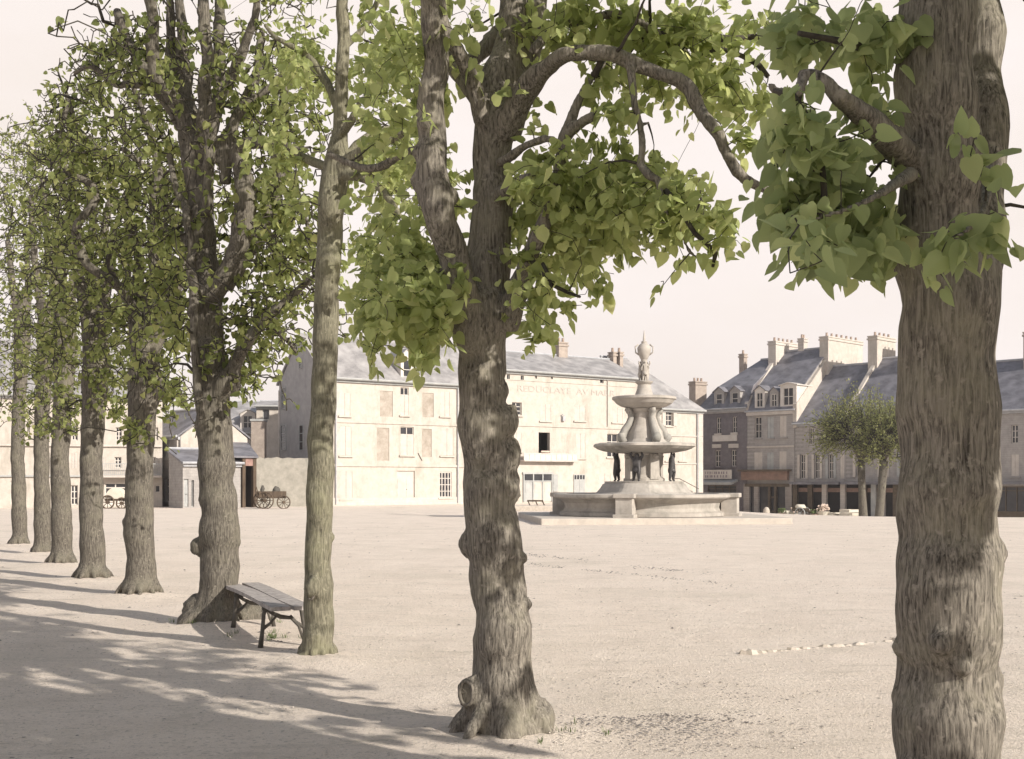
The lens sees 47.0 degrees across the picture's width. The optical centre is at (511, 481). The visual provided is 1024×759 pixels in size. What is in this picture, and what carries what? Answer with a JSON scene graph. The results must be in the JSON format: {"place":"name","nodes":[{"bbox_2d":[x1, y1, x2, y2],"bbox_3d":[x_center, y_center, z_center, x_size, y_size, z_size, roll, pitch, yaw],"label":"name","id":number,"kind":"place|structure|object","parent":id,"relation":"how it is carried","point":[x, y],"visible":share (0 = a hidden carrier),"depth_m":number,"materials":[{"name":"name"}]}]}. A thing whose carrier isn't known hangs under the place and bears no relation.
{"place":"outdoors","nodes":[
{"label":"outdoors","id":0,"kind":"place"},
{"bbox_2d":[0,503,1023,758],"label":"ground","id":1,"kind":"structure","parent":0,"point":[384,705],"depth_m":11.07,"materials":[{"name":"beige sand"}]},
{"bbox_2d":[0,113,53,543],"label":"lime tree","id":2,"kind":"object","parent":1,"relation":"on","point":[19,510],"visible":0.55,"depth_m":28.17,"materials":[{"name":"green plant"}]},
{"bbox_2d":[0,124,81,551],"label":"lime tree","id":3,"kind":"object","parent":1,"relation":"on","point":[42,519],"visible":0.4,"depth_m":24.86,"materials":[{"name":"green plant"}]},
{"bbox_2d":[0,81,101,562],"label":"lime tree","id":4,"kind":"object","parent":1,"relation":"on","point":[61,521],"visible":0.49,"depth_m":21.54,"materials":[{"name":"green plant"}]},
{"bbox_2d":[0,89,161,578],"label":"lime tree","id":5,"kind":"object","parent":1,"relation":"on","point":[97,381],"visible":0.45,"depth_m":18.23,"materials":[{"name":"green plant"}]},
{"bbox_2d":[0,338,163,507],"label":"townhouse","id":6,"kind":"structure","parent":1,"relation":"on","point":[114,460],"depth_m":69.20,"materials":[{"name":"paint"}]},
{"bbox_2d":[71,485,77,504],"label":"window","id":7,"kind":"structure","parent":6,"relation":"in","point":[74,488],"depth_m":69.24,"materials":[{"name":"white paint"}]},
{"bbox_2d":[72,425,77,439],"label":"window","id":8,"kind":"structure","parent":6,"relation":"in","point":[73,437],"depth_m":69.25,"materials":[{"name":"white paint"}]},
{"bbox_2d":[105,483,124,505],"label":"shop window","id":9,"kind":"structure","parent":6,"relation":"in","point":[108,486],"depth_m":69.80,"materials":[{"name":"white paint"}]},
{"bbox_2d":[115,457,120,467],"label":"window","id":10,"kind":"structure","parent":6,"relation":"in","point":[117,459],"depth_m":69.91,"materials":[{"name":"white paint"}]},
{"bbox_2d":[116,427,121,439],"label":"window","id":11,"kind":"structure","parent":6,"relation":"in","point":[119,433],"depth_m":69.93,"materials":[{"name":"white paint"}]},
{"bbox_2d":[153,457,155,467],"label":"window","id":12,"kind":"structure","parent":6,"relation":"in","point":[154,458],"depth_m":70.51,"materials":[{"name":"white paint"}]},
{"bbox_2d":[155,485,159,491],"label":"window","id":13,"kind":"structure","parent":6,"relation":"in","point":[157,487],"depth_m":70.57,"materials":[{"name":"white paint"}]},
{"bbox_2d":[103,488,124,508],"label":"covered cart","id":14,"kind":"object","parent":1,"relation":"on","point":[115,494],"visible":0.75,"depth_m":66.58,"materials":[{"name":"fabric"}]},
{"bbox_2d":[0,6,260,594],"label":"lime tree","id":15,"kind":"object","parent":1,"relation":"on","point":[138,441],"visible":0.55,"depth_m":15.72,"materials":[{"name":"green plant"}]},
{"bbox_2d":[10,0,386,624],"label":"lime tree","id":16,"kind":"object","parent":1,"relation":"on","point":[219,375],"visible":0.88,"depth_m":12.41,"materials":[{"name":"green plant"}]},
{"bbox_2d":[165,447,244,507],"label":"shed","id":17,"kind":"object","parent":1,"relation":"on","point":[183,483],"visible":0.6,"depth_m":68.02,"materials":[{"name":"grey stone"}]},
{"bbox_2d":[184,479,187,506],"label":"door","id":18,"kind":"structure","parent":17,"relation":"in","point":[185,480],"depth_m":67.48,"materials":[{"name":"grey paint"}]},
{"bbox_2d":[191,480,192,506],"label":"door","id":19,"kind":"structure","parent":17,"relation":"in","point":[191,480],"depth_m":67.73,"materials":[{"name":"grey paint"}]},
{"bbox_2d":[162,408,249,506],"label":"townhouse","id":20,"kind":"structure","parent":1,"relation":"on","point":[183,433],"depth_m":71.99,"materials":[{"name":"beige paint"}]},
{"bbox_2d":[167,479,168,501],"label":"window","id":21,"kind":"structure","parent":20,"relation":"in","point":[167,479],"depth_m":71.97,"materials":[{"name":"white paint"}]},
{"bbox_2d":[250,419,267,457],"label":"chimney stack","id":22,"kind":"object","parent":20,"relation":"on","point":[259,436],"visible":0.82,"depth_m":77.05,"materials":[{"name":"paint"}]},
{"bbox_2d":[231,401,259,445],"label":"townhouse","id":23,"kind":"structure","parent":1,"relation":"on","point":[242,415],"depth_m":86.38,"materials":[{"name":"stone"}]},
{"bbox_2d":[233,442,258,507],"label":"gateway","id":24,"kind":"object","parent":1,"relation":"on","point":[245,452],"visible":0.48,"depth_m":69.77,"materials":[{"name":"stone"}]},
{"bbox_2d":[226,582,304,647],"bbox_3d":[-2.438,1.325,11.598,0.480,0.459,2.404,0,0,-24],"label":"park bench","id":25,"kind":"object","parent":1,"relation":"on","point":[269,600],"visible":0.89,"depth_m":11.15,"materials":[{"name":"grey wood"}]},
{"bbox_2d":[254,400,277,457],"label":"townhouse","id":26,"kind":"structure","parent":1,"relation":"on","point":[267,409],"depth_m":85.26,"materials":[{"name":"paint"}]},
{"bbox_2d":[263,409,268,419],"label":"window","id":27,"kind":"structure","parent":26,"relation":"in","point":[265,411],"depth_m":85.37,"materials":[{"name":"grey glass"}]},
{"bbox_2d":[253,487,290,508],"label":"farm cart","id":28,"kind":"object","parent":1,"relation":"on","point":[270,494],"visible":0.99,"depth_m":66.14,"materials":[{"name":"brown wood"}]},
{"bbox_2d":[256,457,307,506],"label":"rough wall","id":29,"kind":"structure","parent":1,"relation":"on","point":[288,476],"depth_m":71.12,"materials":[{"name":"beige paint"}]},
{"bbox_2d":[209,0,420,655],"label":"lime tree","id":30,"kind":"object","parent":1,"relation":"on","point":[337,178],"visible":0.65,"depth_m":10.13,"materials":[{"name":"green plant"}]},
{"bbox_2d":[169,617,613,743],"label":"grass tufts","id":31,"kind":"object","parent":1,"relation":"on","point":[270,635],"visible":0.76,"depth_m":11.30,"materials":[{"name":"green plant"}]},
{"bbox_2d":[276,332,508,505],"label":"townhouse","id":32,"kind":"structure","parent":1,"relation":"on","point":[396,439],"depth_m":76.61,"materials":[{"name":"paint"}]},
{"bbox_2d":[280,425,285,450],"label":"window","id":33,"kind":"structure","parent":32,"relation":"in","point":[282,427],"depth_m":78.08,"materials":[{"name":"grey paint"}]},
{"bbox_2d":[281,387,285,409],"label":"window","id":34,"kind":"structure","parent":32,"relation":"in","point":[283,406],"depth_m":78.01,"materials":[{"name":"grey paint"}]},
{"bbox_2d":[299,425,303,450],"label":"window","id":35,"kind":"structure","parent":32,"relation":"in","point":[301,427],"depth_m":75.80,"materials":[{"name":"black glass"}]},
{"bbox_2d":[377,428,388,460],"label":"blocked window","id":36,"kind":"structure","parent":32,"relation":"in","point":[382,433],"depth_m":75.98,"materials":[{"name":"beige paint"}]},
{"bbox_2d":[380,391,391,416],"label":"blocked window","id":37,"kind":"structure","parent":32,"relation":"in","point":[385,396],"depth_m":76.13,"materials":[{"name":"beige paint"}]},
{"bbox_2d":[400,387,407,394],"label":"window","id":38,"kind":"structure","parent":32,"relation":"in","point":[403,391],"depth_m":76.92,"materials":[{"name":"paint"}]},
{"bbox_2d":[397,471,413,496],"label":"window","id":39,"kind":"structure","parent":32,"relation":"in","point":[405,479],"depth_m":77.01,"materials":[{"name":"paint"}]},
{"bbox_2d":[400,427,412,434],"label":"window","id":40,"kind":"structure","parent":32,"relation":"in","point":[403,430],"depth_m":77.03,"materials":[{"name":"glass"}]},
{"bbox_2d":[422,429,430,456],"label":"blocked window","id":41,"kind":"structure","parent":32,"relation":"in","point":[426,433],"depth_m":77.90,"materials":[{"name":"beige paint"}]},
{"bbox_2d":[422,393,432,416],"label":"blocked window","id":42,"kind":"structure","parent":32,"relation":"in","point":[427,398],"depth_m":77.94,"materials":[{"name":"beige paint"}]},
{"bbox_2d":[439,472,450,496],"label":"window","id":43,"kind":"structure","parent":32,"relation":"in","point":[444,477],"depth_m":78.75,"materials":[{"name":"white paint"}]},
{"bbox_2d":[1,564,1019,757],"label":"leaf litter","id":44,"kind":"object","parent":1,"relation":"on","point":[455,650],"visible":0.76,"depth_m":10.46,"materials":[{"name":"brown plant"}]},
{"bbox_2d":[0,523,1023,641],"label":"stray pebbles","id":45,"kind":"object","parent":1,"relation":"on","point":[528,597],"visible":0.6,"depth_m":20.36,"materials":[{"name":"beige stone"}]},
{"bbox_2d":[515,505,551,510],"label":"stone slab","id":46,"kind":"structure","parent":1,"relation":"on","point":[533,507],"depth_m":61.20,"materials":[{"name":"beige stone"}]},
{"bbox_2d":[527,500,544,504],"bbox_3d":[1.259,1.141,62.000,0.937,0.299,0.484,0,0,0],"label":"bench","id":47,"kind":"object","parent":46,"relation":"on","point":[535,501],"visible":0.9,"depth_m":61.96,"materials":[{"name":"grey wood"}]},
{"bbox_2d":[327,0,818,738],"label":"lime tree","id":48,"kind":"object","parent":1,"relation":"on","point":[423,302],"visible":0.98,"depth_m":6.96,"materials":[{"name":"green plant"}]},
{"bbox_2d":[505,338,640,502],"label":"townhouse","id":49,"kind":"structure","parent":1,"relation":"on","point":[571,412],"depth_m":84.94,"materials":[{"name":"paint"}]},
{"bbox_2d":[512,402,520,414],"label":"window","id":50,"kind":"structure","parent":49,"relation":"in","point":[518,405],"depth_m":82.40,"materials":[{"name":"white paint"}]},
{"bbox_2d":[525,482,532,501],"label":"door leaf","id":51,"kind":"structure","parent":49,"relation":"in","point":[528,485],"depth_m":82.66,"materials":[{"name":"grey paint"}]},
{"bbox_2d":[534,482,541,501],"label":"door leaf","id":52,"kind":"structure","parent":49,"relation":"in","point":[537,485],"depth_m":83.15,"materials":[{"name":"paint"}]},
{"bbox_2d":[544,482,550,501],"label":"door leaf","id":53,"kind":"structure","parent":49,"relation":"in","point":[547,485],"depth_m":83.60,"materials":[{"name":"paint"}]},
{"bbox_2d":[573,474,584,479],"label":"window","id":54,"kind":"structure","parent":49,"relation":"in","point":[575,476],"depth_m":85.29,"materials":[{"name":"grey paint"}]},
{"bbox_2d":[607,434,616,456],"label":"window","id":55,"kind":"structure","parent":49,"relation":"in","point":[610,437],"depth_m":87.31,"materials":[{"name":"white paint"}]},
{"bbox_2d":[529,553,731,584],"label":"drain stones","id":56,"kind":"object","parent":1,"relation":"on","point":[633,567],"visible":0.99,"depth_m":20.60,"materials":[{"name":"beige stone"}]},
{"bbox_2d":[600,355,707,492],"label":"townhouse","id":57,"kind":"structure","parent":1,"relation":"on","point":[681,417],"depth_m":91.92,"materials":[{"name":"paint"}]},
{"bbox_2d":[666,412,671,425],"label":"window","id":58,"kind":"structure","parent":57,"relation":"in","point":[668,414],"depth_m":90.69,"materials":[{"name":"white paint"}]},
{"bbox_2d":[518,331,791,524],"bbox_3d":[5.179,-2.105,46.380,9.100,7.570,8.800,0,0,-5],"label":"fountain","id":59,"kind":"object","parent":1,"relation":"on","point":[643,492],"visible":0.99,"depth_m":44.54,"materials":[{"name":"stone"}]},
{"bbox_2d":[555,674,835,756],"bbox_3d":[1.277,1.524,8.024,1.974,0.050,2.842,0,0,0],"label":"coarse grit","id":60,"kind":"object","parent":1,"relation":"on","point":[652,725],"visible":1,"depth_m":7.51,"materials":[{"name":"beige gravel"}]},
{"bbox_2d":[738,648,757,654],"bbox_3d":[2.123,1.555,10.541,0.186,0.112,0.120,0,0,0],"label":"kerb stone","id":61,"kind":"object","parent":1,"relation":"on","point":[747,651],"visible":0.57,"depth_m":10.53,"materials":[{"name":"beige stone"}]},
{"bbox_2d":[700,337,797,511],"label":"townhouse","id":62,"kind":"structure","parent":1,"relation":"on","point":[725,405],"depth_m":98.78,"materials":[{"name":"brick"}]},
{"bbox_2d":[716,450,719,466],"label":"window","id":63,"kind":"structure","parent":62,"relation":"in","point":[717,451],"depth_m":99.26,"materials":[{"name":"white paint"}]},
{"bbox_2d":[717,418,720,432],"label":"window","id":64,"kind":"structure","parent":62,"relation":"in","point":[718,419],"depth_m":99.19,"materials":[{"name":"grey glass"}]},
{"bbox_2d":[708,485,735,492],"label":"shop window","id":65,"kind":"structure","parent":62,"relation":"in","point":[711,488],"depth_m":98.88,"materials":[{"name":"grey glass"}]},
{"bbox_2d":[732,450,735,465],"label":"window","id":66,"kind":"structure","parent":62,"relation":"in","point":[733,451],"depth_m":98.10,"materials":[{"name":"white paint"}]},
{"bbox_2d":[733,417,736,431],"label":"window","id":67,"kind":"structure","parent":62,"relation":"in","point":[734,418],"depth_m":98.03,"materials":[{"name":"grey glass"}]},
{"bbox_2d":[756,650,766,653],"bbox_3d":[2.236,1.555,10.629,0.150,0.065,0.096,0,0,0],"label":"kerb stone","id":68,"kind":"object","parent":1,"relation":"on","point":[761,651],"visible":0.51,"depth_m":10.61,"materials":[{"name":"beige stone"}]},
{"bbox_2d":[763,507,769,512],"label":"stone bollard","id":69,"kind":"object","parent":1,"relation":"on","point":[766,510],"visible":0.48,"depth_m":92.59,"materials":[{"name":"beige stone"}]},
{"bbox_2d":[764,649,776,651],"bbox_3d":[2.350,1.555,10.696,0.143,0.062,0.097,0,0,0],"label":"kerb stone","id":70,"kind":"object","parent":1,"relation":"on","point":[769,650],"visible":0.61,"depth_m":10.68,"materials":[{"name":"beige stone"}]},
{"bbox_2d":[777,508,786,513],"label":"flower stand","id":71,"kind":"object","parent":1,"relation":"on","point":[781,510],"visible":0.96,"depth_m":91.74,"materials":[{"name":"plant"}]},
{"bbox_2d":[780,510,792,513],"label":"crate","id":72,"kind":"object","parent":1,"relation":"on","point":[789,511],"visible":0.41,"depth_m":92.03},
{"bbox_2d":[786,646,799,649],"bbox_3d":[2.579,1.555,10.784,0.172,0.085,0.110,0,0,-14],"label":"kerb stone","id":73,"kind":"object","parent":1,"relation":"on","point":[793,648],"visible":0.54,"depth_m":10.76,"materials":[{"name":"beige stone"}]},
{"bbox_2d":[737,333,863,513],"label":"townhouse","id":74,"kind":"structure","parent":1,"relation":"on","point":[783,392],"depth_m":95.94,"materials":[{"name":"grey stone"}]},
{"bbox_2d":[756,417,760,437],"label":"window","id":75,"kind":"structure","parent":74,"relation":"in","point":[758,419],"depth_m":96.43,"materials":[{"name":"grey glass"}]},
{"bbox_2d":[792,507,821,514],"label":"handcart","id":76,"kind":"object","parent":1,"relation":"on","point":[806,510],"visible":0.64,"depth_m":89.52,"materials":[{"name":"grey paint"}]},
{"bbox_2d":[795,504,805,507],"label":"sack","id":77,"kind":"object","parent":76,"relation":"on","point":[800,505],"visible":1,"depth_m":89.84,"materials":[{"name":"fabric"}]},
{"bbox_2d":[810,509,818,514],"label":"flower stand","id":78,"kind":"object","parent":1,"relation":"on","point":[814,511],"visible":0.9,"depth_m":89.07,"materials":[{"name":"plant"}]},
{"bbox_2d":[816,503,829,514],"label":"flower stand","id":79,"kind":"object","parent":1,"relation":"on","point":[823,507],"visible":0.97,"depth_m":88.83,"materials":[{"name":"plant"}]},
{"bbox_2d":[818,643,831,646],"bbox_3d":[2.930,1.555,11.029,0.128,0.072,0.085,0,0,-21],"label":"kerb stone","id":80,"kind":"object","parent":1,"relation":"on","point":[825,645],"visible":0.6,"depth_m":11.01,"materials":[{"name":"beige stone"}]},
{"bbox_2d":[828,512,840,515],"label":"crate","id":81,"kind":"object","parent":1,"relation":"on","point":[833,513],"visible":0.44,"depth_m":88.64,"materials":[{"name":"wood"}]},
{"bbox_2d":[830,643,844,646],"bbox_3d":[3.050,1.555,11.080,0.169,0.070,0.117,0,0,-18],"label":"kerb stone","id":82,"kind":"object","parent":1,"relation":"on","point":[837,645],"visible":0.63,"depth_m":11.04,"materials":[{"name":"beige stone"}]},
{"bbox_2d":[789,332,896,514],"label":"townhouse","id":83,"kind":"structure","parent":1,"relation":"on","point":[816,483],"depth_m":93.17,"materials":[{"name":"grey stone"}]},
{"bbox_2d":[801,455,804,478],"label":"window","id":84,"kind":"structure","parent":83,"relation":"in","point":[802,456],"depth_m":93.43,"materials":[{"name":"white paint"}]},
{"bbox_2d":[810,428,813,443],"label":"window","id":85,"kind":"structure","parent":83,"relation":"in","point":[811,437],"depth_m":92.87,"materials":[{"name":"grey glass"}]},
{"bbox_2d":[815,455,819,478],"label":"window","id":86,"kind":"structure","parent":83,"relation":"in","point":[816,460],"depth_m":92.55,"materials":[{"name":"white paint"}]},
{"bbox_2d":[829,455,833,478],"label":"window","id":87,"kind":"structure","parent":83,"relation":"in","point":[830,456],"depth_m":91.65,"materials":[{"name":"white paint"}]},
{"bbox_2d":[839,509,858,515],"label":"crate","id":88,"kind":"object","parent":1,"relation":"on","point":[847,510],"visible":0.5,"depth_m":87.40,"materials":[{"name":"wood"}]},
{"bbox_2d":[803,378,898,515],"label":"pollard tree","id":89,"kind":"object","parent":1,"relation":"on","point":[837,429],"visible":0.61,"depth_m":72.78,"materials":[{"name":"green plant"}]},
{"bbox_2d":[849,513,858,515],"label":"crate","id":90,"kind":"object","parent":1,"relation":"on","point":[853,514],"visible":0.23,"depth_m":86.53,"materials":[{"name":"wood"}]},
{"bbox_2d":[852,641,865,644],"bbox_3d":[3.286,1.555,11.160,0.128,0.074,0.118,0,0,45],"label":"kerb stone","id":91,"kind":"object","parent":1,"relation":"on","point":[859,643],"visible":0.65,"depth_m":11.14,"materials":[{"name":"beige stone"}]},
{"bbox_2d":[840,356,900,516],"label":"townhouse","id":92,"kind":"structure","parent":1,"relation":"on","point":[884,374],"depth_m":89.91,"materials":[{"name":"grey stone"}]},
{"bbox_2d":[849,393,900,516],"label":"pollard tree","id":93,"kind":"object","parent":1,"relation":"on","point":[882,444],"visible":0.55,"depth_m":69.76,"materials":[{"name":"green plant"}]},
{"bbox_2d":[738,0,1023,758],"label":"lime tree","id":94,"kind":"object","parent":1,"relation":"on","point":[934,242],"visible":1,"depth_m":4.37,"materials":[{"name":"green plant"}]},
{"bbox_2d":[996,332,1023,516],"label":"townhouse","id":95,"kind":"structure","parent":1,"relation":"on","point":[1010,372],"depth_m":81.72,"materials":[{"name":"grey stone"}]},
{"bbox_2d":[997,486,1023,516],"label":"shop window","id":96,"kind":"structure","parent":95,"relation":"in","point":[1012,497],"depth_m":81.58,"materials":[{"name":"grey glass"}]},
{"bbox_2d":[1012,425,1017,442],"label":"window","id":97,"kind":"structure","parent":95,"relation":"in","point":[1014,427],"depth_m":81.47,"materials":[{"name":"grey glass"}]},
{"bbox_2d":[0,0,1023,416],"label":"sky","id":98,"kind":"structure","parent":0,"point":[698,326],"materials":[{"name":"white"}]},
{"bbox_2d":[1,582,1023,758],"bbox_3d":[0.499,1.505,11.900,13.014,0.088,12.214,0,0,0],"label":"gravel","id":99,"kind":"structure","parent":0,"point":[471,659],"depth_m":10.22,"materials":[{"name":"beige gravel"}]}
]}

